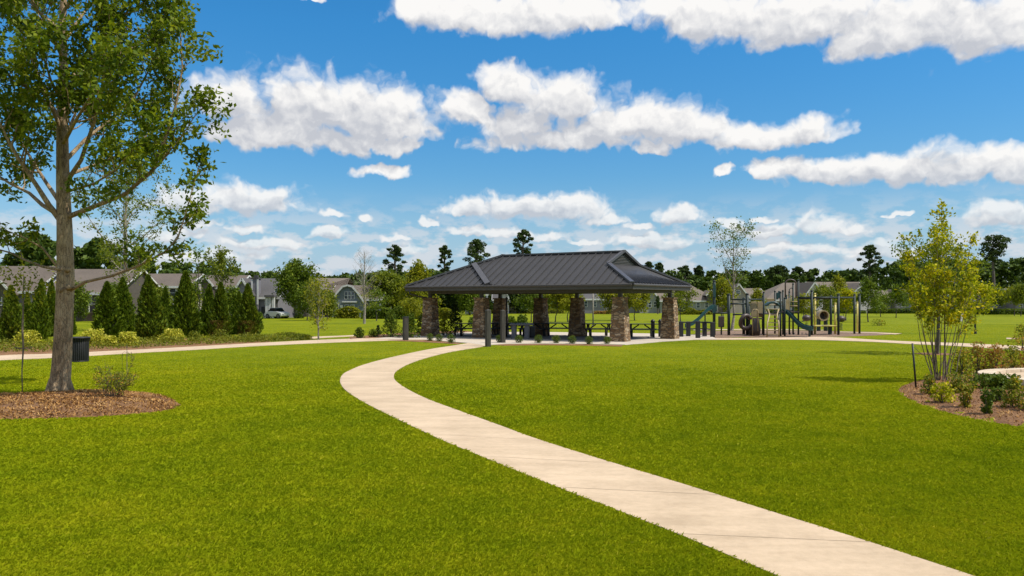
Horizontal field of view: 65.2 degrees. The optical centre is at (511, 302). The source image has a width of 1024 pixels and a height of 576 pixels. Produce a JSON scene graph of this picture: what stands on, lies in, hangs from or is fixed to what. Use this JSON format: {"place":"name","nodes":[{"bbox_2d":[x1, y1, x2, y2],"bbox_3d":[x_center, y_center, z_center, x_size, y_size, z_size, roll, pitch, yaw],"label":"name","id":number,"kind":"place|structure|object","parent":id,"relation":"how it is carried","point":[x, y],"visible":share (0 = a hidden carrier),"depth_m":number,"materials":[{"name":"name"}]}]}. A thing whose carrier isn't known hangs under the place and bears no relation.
{"place":"outdoors","nodes":[
{"label":"outdoors","id":0,"kind":"place"},
{"bbox_2d":[0,338,419,360],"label":"path","id":1,"kind":"structure","parent":0,"point":[26,356],"depth_m":35.58,"materials":[{"name":"concrete"}]},
{"bbox_2d":[0,311,1023,575],"bbox_3d":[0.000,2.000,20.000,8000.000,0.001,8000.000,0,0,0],"label":"lawn","id":2,"kind":"structure","parent":0,"point":[912,321],"depth_m":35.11,"materials":[{"name":"green plant"}]},
{"bbox_2d":[0,266,55,316],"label":"house","id":3,"kind":"structure","parent":2,"relation":"on","point":[42,272],"depth_m":95.02,"materials":[{"name":"grey"}]},
{"bbox_2d":[1,231,55,265],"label":"dark tree","id":4,"kind":"object","parent":2,"relation":"on","point":[47,244],"visible":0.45,"depth_m":132.87,"materials":[{"name":"green plant"}]},
{"bbox_2d":[27,278,53,338],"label":"arborvitae","id":5,"kind":"object","parent":2,"relation":"on","point":[42,325],"visible":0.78,"depth_m":43.93,"materials":[{"name":"green plant"}]},
{"bbox_2d":[46,279,55,336],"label":"arborvitae","id":6,"kind":"object","parent":2,"relation":"on","point":[51,302],"visible":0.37,"depth_m":47.38,"materials":[{"name":"green plant"}]},
{"bbox_2d":[72,337,90,361],"bbox_3d":[-14.764,1.580,27.273,0.730,0.840,0.730,0,0,-6],"label":"litter bin","id":7,"kind":"object","parent":2,"relation":"on","point":[80,349],"visible":0.71,"depth_m":27.03,"materials":[{"name":"metal"}]},
{"bbox_2d":[74,280,93,321],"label":"young tree","id":8,"kind":"object","parent":2,"relation":"on","point":[82,298],"visible":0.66,"depth_m":85.47,"materials":[{"name":"green plant"}]},
{"bbox_2d":[0,388,181,419],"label":"mulch bed","id":9,"kind":"object","parent":2,"relation":"on","point":[79,408],"visible":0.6,"depth_m":14.72,"materials":[{"name":"brown wood"}]},
{"bbox_2d":[0,251,55,391],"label":"sapling","id":10,"kind":"object","parent":9,"relation":"on","point":[23,292],"visible":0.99,"depth_m":17.23,"materials":[{"name":"plant"}]},
{"bbox_2d":[92,353,141,396],"bbox_3d":[-7.939,1.472,16.072,1.003,0.971,0.795,0,0,0],"label":"twiggy shrub","id":11,"kind":"object","parent":9,"relation":"on","point":[116,378],"visible":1,"depth_m":16.02,"materials":[{"name":"green plant"}]},
{"bbox_2d":[0,0,236,391],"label":"broadleaf tree","id":12,"kind":"object","parent":9,"relation":"on","point":[86,73],"visible":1,"depth_m":16.36,"materials":[{"name":"green plant"}]},
{"bbox_2d":[74,237,123,268],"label":"dark tree","id":13,"kind":"object","parent":2,"relation":"on","point":[86,256],"visible":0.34,"depth_m":137.74,"materials":[{"name":"green plant"}]},
{"bbox_2d":[46,269,160,320],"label":"house","id":14,"kind":"structure","parent":2,"relation":"on","point":[81,275],"depth_m":93.92,"materials":[{"name":"grey"}]},
{"bbox_2d":[91,281,127,336],"bbox_3d":[-22.884,0.388,45.436,1.960,3.345,1.969,-3,4,-37],"label":"arborvitae","id":15,"kind":"object","parent":2,"relation":"on","point":[108,317],"visible":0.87,"depth_m":45.03,"materials":[{"name":"green plant"}]},
{"bbox_2d":[114,276,136,332],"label":"arborvitae","id":16,"kind":"object","parent":2,"relation":"on","point":[124,299],"visible":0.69,"depth_m":52.38,"materials":[{"name":"green plant"}]},
{"bbox_2d":[71,155,182,286],"bbox_3d":[-27.069,-4.560,57.158,6.994,13.266,7.299,0,0,0],"label":"slender tree","id":17,"kind":"object","parent":2,"relation":"on","point":[124,222],"visible":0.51,"depth_m":56.91,"materials":[{"name":"green plant"}]},
{"bbox_2d":[0,338,269,354],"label":"planting strip","id":18,"kind":"object","parent":2,"relation":"on","point":[10,352],"visible":0.25,"depth_m":35.14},
{"bbox_2d":[0,284,26,343],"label":"arborvitae","id":19,"kind":"object","parent":18,"relation":"on","point":[10,325],"visible":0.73,"depth_m":38.70,"materials":[{"name":"green plant"}]},
{"bbox_2d":[13,329,41,346],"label":"golden shrub","id":20,"kind":"object","parent":18,"relation":"on","point":[29,334],"visible":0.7,"depth_m":36.02,"materials":[{"name":"yellow plant"}]},
{"bbox_2d":[116,331,140,345],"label":"golden shrub","id":21,"kind":"object","parent":18,"relation":"on","point":[127,337],"visible":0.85,"depth_m":36.41,"materials":[{"name":"yellow plant"}]},
{"bbox_2d":[132,274,167,340],"bbox_3d":[-19.091,0.252,42.274,1.884,3.628,1.878,-1,1,38],"label":"arborvitae","id":22,"kind":"object","parent":18,"relation":"on","point":[151,320],"visible":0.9,"depth_m":41.90,"materials":[{"name":"green plant"}]},
{"bbox_2d":[0,332,312,351],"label":"ground cover","id":23,"kind":"object","parent":18,"relation":"on","point":[258,337],"visible":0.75,"depth_m":38.24,"materials":[{"name":"green plant"}]},
{"bbox_2d":[207,281,234,336],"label":"arborvitae","id":24,"kind":"object","parent":18,"relation":"on","point":[219,316],"visible":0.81,"depth_m":45.17,"materials":[{"name":"green plant"}]},
{"bbox_2d":[236,283,264,335],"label":"arborvitae","id":25,"kind":"object","parent":18,"relation":"on","point":[249,320],"visible":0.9,"depth_m":45.81,"materials":[{"name":"green plant"}]},
{"bbox_2d":[160,285,172,329],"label":"arborvitae","id":26,"kind":"object","parent":2,"relation":"on","point":[165,300],"visible":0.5,"depth_m":51.65,"materials":[{"name":"green plant"}]},
{"bbox_2d":[151,274,203,307],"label":"house","id":27,"kind":"structure","parent":2,"relation":"on","point":[171,282],"depth_m":103.16,"materials":[{"name":"white"}]},
{"bbox_2d":[167,270,203,337],"bbox_3d":[-18.816,0.092,46.194,1.927,3.984,2.062,0,0,-5],"label":"arborvitae","id":28,"kind":"object","parent":2,"relation":"on","point":[185,318],"visible":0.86,"depth_m":45.80,"materials":[{"name":"green plant"}]},
{"bbox_2d":[187,244,210,312],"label":"sparse tree","id":29,"kind":"object","parent":2,"relation":"on","point":[198,282],"visible":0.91,"depth_m":68.06,"materials":[{"name":"green plant"}]},
{"bbox_2d":[198,283,213,335],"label":"arborvitae","id":30,"kind":"object","parent":2,"relation":"on","point":[208,298],"visible":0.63,"depth_m":48.91,"materials":[{"name":"green plant"}]},
{"bbox_2d":[203,245,241,292],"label":"round tree","id":31,"kind":"object","parent":2,"relation":"on","point":[221,263],"visible":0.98,"depth_m":68.06,"materials":[{"name":"green plant"}]},
{"bbox_2d":[201,275,250,314],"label":"house","id":32,"kind":"structure","parent":2,"relation":"on","point":[214,285],"depth_m":107.22,"materials":[{"name":"beige"}]},
{"bbox_2d":[225,283,242,318],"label":"young tree","id":33,"kind":"object","parent":2,"relation":"on","point":[231,294],"visible":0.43,"depth_m":82.82,"materials":[{"name":"green plant"}]},
{"bbox_2d":[235,275,293,317],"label":"house","id":34,"kind":"structure","parent":2,"relation":"on","point":[264,298],"depth_m":108.00,"materials":[{"name":"grey"}]},
{"bbox_2d":[270,257,320,317],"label":"round tree","id":35,"kind":"object","parent":2,"relation":"on","point":[295,272],"visible":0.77,"depth_m":102.51,"materials":[{"name":"green plant"}]},
{"bbox_2d":[290,281,325,320],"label":"young tree","id":36,"kind":"object","parent":2,"relation":"on","point":[301,308],"visible":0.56,"depth_m":90.56,"materials":[{"name":"green plant"}]},
{"bbox_2d":[298,274,334,339],"bbox_3d":[-10.484,0.215,43.461,2.026,3.670,2.097,0,0,0],"label":"crape sapling","id":37,"kind":"object","parent":2,"relation":"on","point":[319,284],"visible":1,"depth_m":43.33,"materials":[{"name":"green plant"}]},
{"bbox_2d":[296,278,352,316],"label":"house","id":38,"kind":"structure","parent":2,"relation":"on","point":[341,281],"depth_m":120.63,"materials":[{"name":"beige"}]},
{"bbox_2d":[314,287,340,319],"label":"young tree","id":39,"kind":"object","parent":2,"relation":"on","point":[332,307],"visible":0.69,"depth_m":93.48,"materials":[{"name":"green plant"}]},
{"bbox_2d":[333,306,361,317],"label":"hedge","id":40,"kind":"object","parent":2,"relation":"on","point":[348,312],"visible":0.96,"depth_m":103.43,"materials":[{"name":"green plant"}]},
{"bbox_2d":[332,284,391,316],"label":"house","id":41,"kind":"structure","parent":2,"relation":"on","point":[348,295],"depth_m":110.20,"materials":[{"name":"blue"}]},
{"bbox_2d":[350,249,381,323],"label":"bare tree","id":42,"kind":"object","parent":2,"relation":"on","point":[364,293],"visible":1,"depth_m":76.87,"materials":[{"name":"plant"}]},
{"bbox_2d":[361,306,392,318],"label":"hedge","id":43,"kind":"object","parent":2,"relation":"on","point":[370,315],"visible":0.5,"depth_m":99.96,"materials":[{"name":"green plant"}]},
{"bbox_2d":[366,285,389,320],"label":"young tree","id":44,"kind":"object","parent":2,"relation":"on","point":[377,293],"visible":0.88,"depth_m":88.13,"materials":[{"name":"green plant"}]},
{"bbox_2d":[365,265,405,308],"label":"green tree","id":45,"kind":"object","parent":2,"relation":"on","point":[390,280],"visible":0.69,"depth_m":114.25,"materials":[{"name":"green plant"}]},
{"bbox_2d":[382,244,407,291],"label":"tall pine","id":46,"kind":"object","parent":2,"relation":"on","point":[395,251],"visible":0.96,"depth_m":199.32,"materials":[{"name":"green plant"}]},
{"bbox_2d":[349,331,469,338],"bbox_3d":[-6.263,1.988,50.876,4.151,0.083,15.048,0,0,26],"label":"planting strip","id":47,"kind":"object","parent":2,"relation":"on","point":[379,336],"visible":0.27,"depth_m":48.06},
{"bbox_2d":[380,310,402,336],"bbox_3d":[-6.956,1.219,46.254,1.359,1.654,1.264,0,0,-18],"label":"garden shrub","id":48,"kind":"object","parent":47,"relation":"on","point":[390,322],"visible":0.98,"depth_m":46.06,"materials":[{"name":"green plant"}]},
{"bbox_2d":[397,297,422,317],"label":"green tree","id":49,"kind":"object","parent":2,"relation":"on","point":[412,305],"visible":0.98,"depth_m":82.78,"materials":[{"name":"green plant"}]},
{"bbox_2d":[393,258,442,309],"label":"green tree","id":50,"kind":"object","parent":2,"relation":"on","point":[417,272],"visible":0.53,"depth_m":106.48,"materials":[{"name":"green plant"}]},
{"bbox_2d":[437,245,453,272],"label":"tall pine","id":51,"kind":"object","parent":2,"relation":"on","point":[443,251],"visible":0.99,"depth_m":204.63,"materials":[{"name":"green plant"}]},
{"bbox_2d":[433,272,461,313],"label":"dark tree","id":52,"kind":"object","parent":2,"relation":"on","point":[448,300],"visible":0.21,"depth_m":134.60,"materials":[{"name":"green plant"}]},
{"bbox_2d":[448,301,464,334],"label":"garden shrub","id":53,"kind":"object","parent":2,"relation":"on","point":[454,307],"visible":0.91,"depth_m":49.08,"materials":[{"name":"green plant"}]},
{"bbox_2d":[451,294,485,314],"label":"dark tree","id":54,"kind":"object","parent":2,"relation":"on","point":[466,302],"visible":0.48,"depth_m":129.16,"materials":[{"name":"green plant"}]},
{"bbox_2d":[462,238,490,264],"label":"tall pine","id":55,"kind":"object","parent":2,"relation":"on","point":[476,245],"visible":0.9,"depth_m":199.24,"materials":[{"name":"green plant"}]},
{"bbox_2d":[485,309,490,346],"bbox_3d":[-1.098,1.161,36.585,0.210,1.777,0.210,0,0,-29],"label":"timber bollard","id":56,"kind":"object","parent":2,"relation":"on","point":[487,327],"visible":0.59,"depth_m":36.50,"materials":[{"name":"grey wood"}]},
{"bbox_2d":[0,257,1023,310],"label":"forest","id":57,"kind":"object","parent":2,"relation":"on","point":[1013,273],"visible":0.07,"depth_m":208.25,"materials":[{"name":"green plant"}]},
{"bbox_2d":[513,229,533,253],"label":"tall pine","id":58,"kind":"object","parent":2,"relation":"on","point":[522,238],"visible":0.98,"depth_m":199.37,"materials":[{"name":"green plant"}]},
{"bbox_2d":[511,294,545,321],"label":"young tree","id":59,"kind":"object","parent":2,"relation":"on","point":[529,304],"visible":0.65,"depth_m":83.04,"materials":[{"name":"green plant"}]},
{"bbox_2d":[543,294,572,321],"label":"young tree","id":60,"kind":"object","parent":2,"relation":"on","point":[563,305],"visible":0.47,"depth_m":82.83,"materials":[{"name":"green plant"}]},
{"bbox_2d":[579,294,606,312],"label":"house","id":61,"kind":"structure","parent":2,"relation":"on","point":[588,303],"depth_m":152.00,"materials":[{"name":"grey"}]},
{"bbox_2d":[610,293,659,312],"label":"house","id":62,"kind":"structure","parent":2,"relation":"on","point":[652,304],"depth_m":155.80,"materials":[{"name":"grey"}]},
{"bbox_2d":[623,293,653,320],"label":"young tree","id":63,"kind":"object","parent":2,"relation":"on","point":[638,303],"visible":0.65,"depth_m":90.52,"materials":[{"name":"green plant"}]},
{"bbox_2d":[661,287,700,320],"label":"young tree","id":64,"kind":"object","parent":2,"relation":"on","point":[681,296],"visible":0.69,"depth_m":85.36,"materials":[{"name":"green plant"}]},
{"bbox_2d":[656,285,717,312],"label":"house","id":65,"kind":"structure","parent":2,"relation":"on","point":[701,302],"depth_m":155.00,"materials":[{"name":"green"}]},
{"bbox_2d":[706,274,739,315],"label":"young tree","id":66,"kind":"object","parent":2,"relation":"on","point":[721,301],"visible":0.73,"depth_m":78.61,"materials":[{"name":"green plant"}]},
{"bbox_2d":[718,283,762,312],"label":"house","id":67,"kind":"structure","parent":2,"relation":"on","point":[741,291],"depth_m":158.00,"materials":[{"name":"beige"}]},
{"bbox_2d":[694,330,889,337],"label":"playground mulch","id":68,"kind":"object","parent":2,"relation":"on","point":[735,333],"visible":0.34,"depth_m":50.43,"materials":[{"name":"brown wood"}]},
{"bbox_2d":[685,280,762,334],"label":"slide tower","id":69,"kind":"structure","parent":68,"relation":"on","point":[713,307],"depth_m":49.58,"materials":[{"name":"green metal"}]},
{"bbox_2d":[703,216,760,330],"bbox_3d":[15.775,-2.073,57.821,4.102,8.286,3.884,0,0,22],"label":"tall sparse tree","id":70,"kind":"object","parent":68,"relation":"on","point":[734,264],"visible":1,"depth_m":57.64,"materials":[{"name":"green plant"}]},
{"bbox_2d":[738,279,813,336],"bbox_3d":[16.110,0.271,49.106,4.258,3.554,5.180,0,0,16],"label":"play structure","id":71,"kind":"object","parent":68,"relation":"on","point":[758,309],"visible":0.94,"depth_m":48.96,"materials":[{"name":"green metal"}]},
{"bbox_2d":[798,290,839,334],"bbox_3d":[19.510,0.620,51.334,2.498,2.856,4.206,0,0,14],"label":"overhead ladder","id":72,"kind":"object","parent":68,"relation":"on","point":[811,298],"visible":0.9,"depth_m":49.77,"materials":[{"name":"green metal"}]},
{"bbox_2d":[840,294,860,333],"bbox_3d":[22.153,0.724,51.835,0.765,2.648,5.001,0,0,35],"label":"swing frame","id":73,"kind":"object","parent":68,"relation":"on","point":[856,316],"visible":0.88,"depth_m":51.74,"materials":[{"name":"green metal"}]},
{"bbox_2d":[765,282,822,312],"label":"house","id":74,"kind":"structure","parent":2,"relation":"on","point":[804,287],"depth_m":156.98,"materials":[{"name":"white"}]},
{"bbox_2d":[787,293,818,321],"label":"young tree","id":75,"kind":"object","parent":2,"relation":"on","point":[805,305],"visible":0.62,"depth_m":85.34,"materials":[{"name":"green plant"}]},
{"bbox_2d":[807,282,842,313],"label":"young tree","id":76,"kind":"object","parent":2,"relation":"on","point":[822,289],"visible":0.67,"depth_m":88.01,"materials":[{"name":"green plant"}]},
{"bbox_2d":[816,282,870,309],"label":"house","id":77,"kind":"structure","parent":2,"relation":"on","point":[853,285],"depth_m":158.42,"materials":[{"name":"beige"}]},
{"bbox_2d":[835,287,861,320],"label":"young tree","id":78,"kind":"object","parent":2,"relation":"on","point":[847,303],"visible":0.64,"depth_m":90.68,"materials":[{"name":"green plant"}]},
{"bbox_2d":[856,244,881,281],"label":"tall pine","id":79,"kind":"object","parent":2,"relation":"on","point":[870,249],"visible":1,"depth_m":204.44,"materials":[{"name":"green plant"}]},
{"bbox_2d":[852,276,887,321],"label":"young tree","id":80,"kind":"object","parent":2,"relation":"on","point":[867,285],"visible":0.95,"depth_m":82.89,"materials":[{"name":"green plant"}]},
{"bbox_2d":[880,283,910,317],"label":"young tree","id":81,"kind":"object","parent":2,"relation":"on","point":[897,298],"visible":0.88,"depth_m":106.79,"materials":[{"name":"green plant"}]},
{"bbox_2d":[915,353,951,354],"bbox_3d":[16.583,2.013,31.250,1.500,0.050,1.500,0,0,0],"label":"tree ring","id":82,"kind":"object","parent":2,"relation":"on","point":[934,354],"visible":0.35,"depth_m":31.45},
{"bbox_2d":[888,238,996,353],"bbox_3d":[16.599,-0.352,31.440,3.456,4.838,3.445,0,0,0],"label":"young tree","id":83,"kind":"object","parent":82,"relation":"on","point":[938,318],"visible":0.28,"depth_m":31.07,"materials":[{"name":"green plant"}]},
{"bbox_2d":[899,365,1023,425],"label":"mulch bed","id":84,"kind":"object","parent":2,"relation":"on","point":[1003,419],"visible":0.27,"depth_m":15.18,"materials":[{"name":"brown wood"}]},
{"bbox_2d":[894,198,983,380],"bbox_3d":[10.959,-0.329,20.243,2.340,4.667,1.666,0,0,0],"label":"crape myrtle","id":85,"kind":"object","parent":84,"relation":"on","point":[936,290],"visible":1,"depth_m":20.13,"materials":[{"name":"green plant"}]},
{"bbox_2d":[926,381,957,402],"bbox_3d":[8.562,1.792,15.897,0.552,0.500,0.528,0,0,-31],"label":"rose shrub","id":86,"kind":"object","parent":84,"relation":"on","point":[939,394],"visible":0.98,"depth_m":15.83,"materials":[{"name":"green plant"}]},
{"bbox_2d":[946,371,972,392],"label":"rose shrub","id":87,"kind":"object","parent":84,"relation":"on","point":[955,381],"visible":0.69,"depth_m":17.20,"materials":[{"name":"green plant"}]},
{"bbox_2d":[948,347,976,375],"bbox_3d":[12.148,1.608,21.562,0.728,0.862,0.590,0,0,0],"label":"rose shrub","id":88,"kind":"object","parent":84,"relation":"on","point":[962,366],"visible":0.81,"depth_m":21.52,"materials":[{"name":"green plant"}]},
{"bbox_2d":[954,381,977,407],"bbox_3d":[8.563,1.747,15.067,0.409,0.577,0.325,0,0,0],"label":"rose shrub","id":89,"kind":"object","parent":84,"relation":"on","point":[964,391],"visible":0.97,"depth_m":15.04,"materials":[{"name":"green plant"}]},
{"bbox_2d":[964,341,994,372],"bbox_3d":[13.057,1.546,22.391,0.769,0.992,0.779,0,0,-19],"label":"rose shrub","id":90,"kind":"object","parent":84,"relation":"on","point":[977,354],"visible":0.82,"depth_m":22.32,"materials":[{"name":"green plant"}]},
{"bbox_2d":[979,386,996,413],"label":"rose shrub","id":91,"kind":"object","parent":84,"relation":"on","point":[986,397],"visible":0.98,"depth_m":14.25,"materials":[{"name":"green plant"}]},
{"bbox_2d":[966,371,1023,390],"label":"juniper","id":92,"kind":"object","parent":84,"relation":"on","point":[988,380],"visible":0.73,"depth_m":18.06,"materials":[{"name":"green plant"}]},
{"bbox_2d":[980,342,1013,369],"bbox_3d":[13.422,1.560,22.202,0.812,0.973,0.812,0,0,0],"label":"rose shrub","id":93,"kind":"object","parent":84,"relation":"on","point":[997,355],"visible":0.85,"depth_m":22.14,"materials":[{"name":"green plant"}]},
{"bbox_2d":[978,368,1023,383],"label":"stone circle","id":94,"kind":"object","parent":84,"relation":"on","point":[1017,371],"visible":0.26,"depth_m":21.32,"materials":[{"name":"stone"}]},
{"bbox_2d":[997,346,1023,367],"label":"rose shrub","id":95,"kind":"object","parent":84,"relation":"on","point":[1012,356],"visible":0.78,"depth_m":23.75,"materials":[{"name":"green plant"}]},
{"bbox_2d":[1000,376,1023,408],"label":"rose shrub","id":96,"kind":"object","parent":84,"relation":"on","point":[1014,385],"visible":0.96,"depth_m":14.96,"materials":[{"name":"green plant"}]},
{"bbox_2d":[955,278,1010,333],"bbox_3d":[30.155,0.152,51.540,3.292,3.804,3.170,0,0,36],"label":"staked tree","id":97,"kind":"object","parent":2,"relation":"on","point":[982,289],"visible":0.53,"depth_m":51.25,"materials":[{"name":"green plant"}]},
{"bbox_2d":[946,308,1023,314],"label":"hedge","id":98,"kind":"object","parent":2,"relation":"on","point":[1002,312],"visible":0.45,"depth_m":136.39,"materials":[{"name":"green plant"}]},
{"bbox_2d":[977,234,1011,287],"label":"tall pine","id":99,"kind":"object","parent":2,"relation":"on","point":[1000,245],"visible":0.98,"depth_m":189.40,"materials":[{"name":"green plant"}]},
{"bbox_2d":[1006,281,1023,315],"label":"young tree","id":100,"kind":"object","parent":2,"relation":"on","point":[1017,291],"visible":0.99,"depth_m":119.70,"materials":[{"name":"green plant"}]},
{"bbox_2d":[0,0,1023,281],"label":"sky","id":101,"kind":"structure","parent":0,"point":[420,127],"materials":[{"name":"blue"}]},
{"bbox_2d":[377,332,715,344],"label":"patio","id":102,"kind":"structure","parent":0,"point":[479,341],"depth_m":42.48,"materials":[{"name":"concrete"}]},
{"bbox_2d":[429,334,655,340],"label":"pavilion floor","id":103,"kind":"structure","parent":102,"relation":"on","point":[582,338],"depth_m":45.50,"materials":[{"name":"concrete"}]},
{"bbox_2d":[404,250,691,341],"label":"picnic pavilion","id":104,"kind":"structure","parent":103,"relation":"on","point":[620,273],"depth_m":44.16,"materials":[{"name":"metal"}]},
{"bbox_2d":[679,321,714,337],"bbox_3d":[10.877,1.515,46.296,1.977,1.010,2.618,0,0,-13],"label":"post fence","id":105,"kind":"object","parent":102,"relation":"on","point":[697,328],"visible":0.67,"depth_m":46.68,"materials":[{"name":"black metal"}]},
{"bbox_2d":[340,343,973,575],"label":"path","id":106,"kind":"structure","parent":0,"point":[777,543],"depth_m":8.13,"materials":[{"name":"concrete"}]},
{"bbox_2d":[702,337,1023,350],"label":"path","id":107,"kind":"structure","parent":0,"point":[866,340],"depth_m":42.28,"materials":[{"name":"concrete"}]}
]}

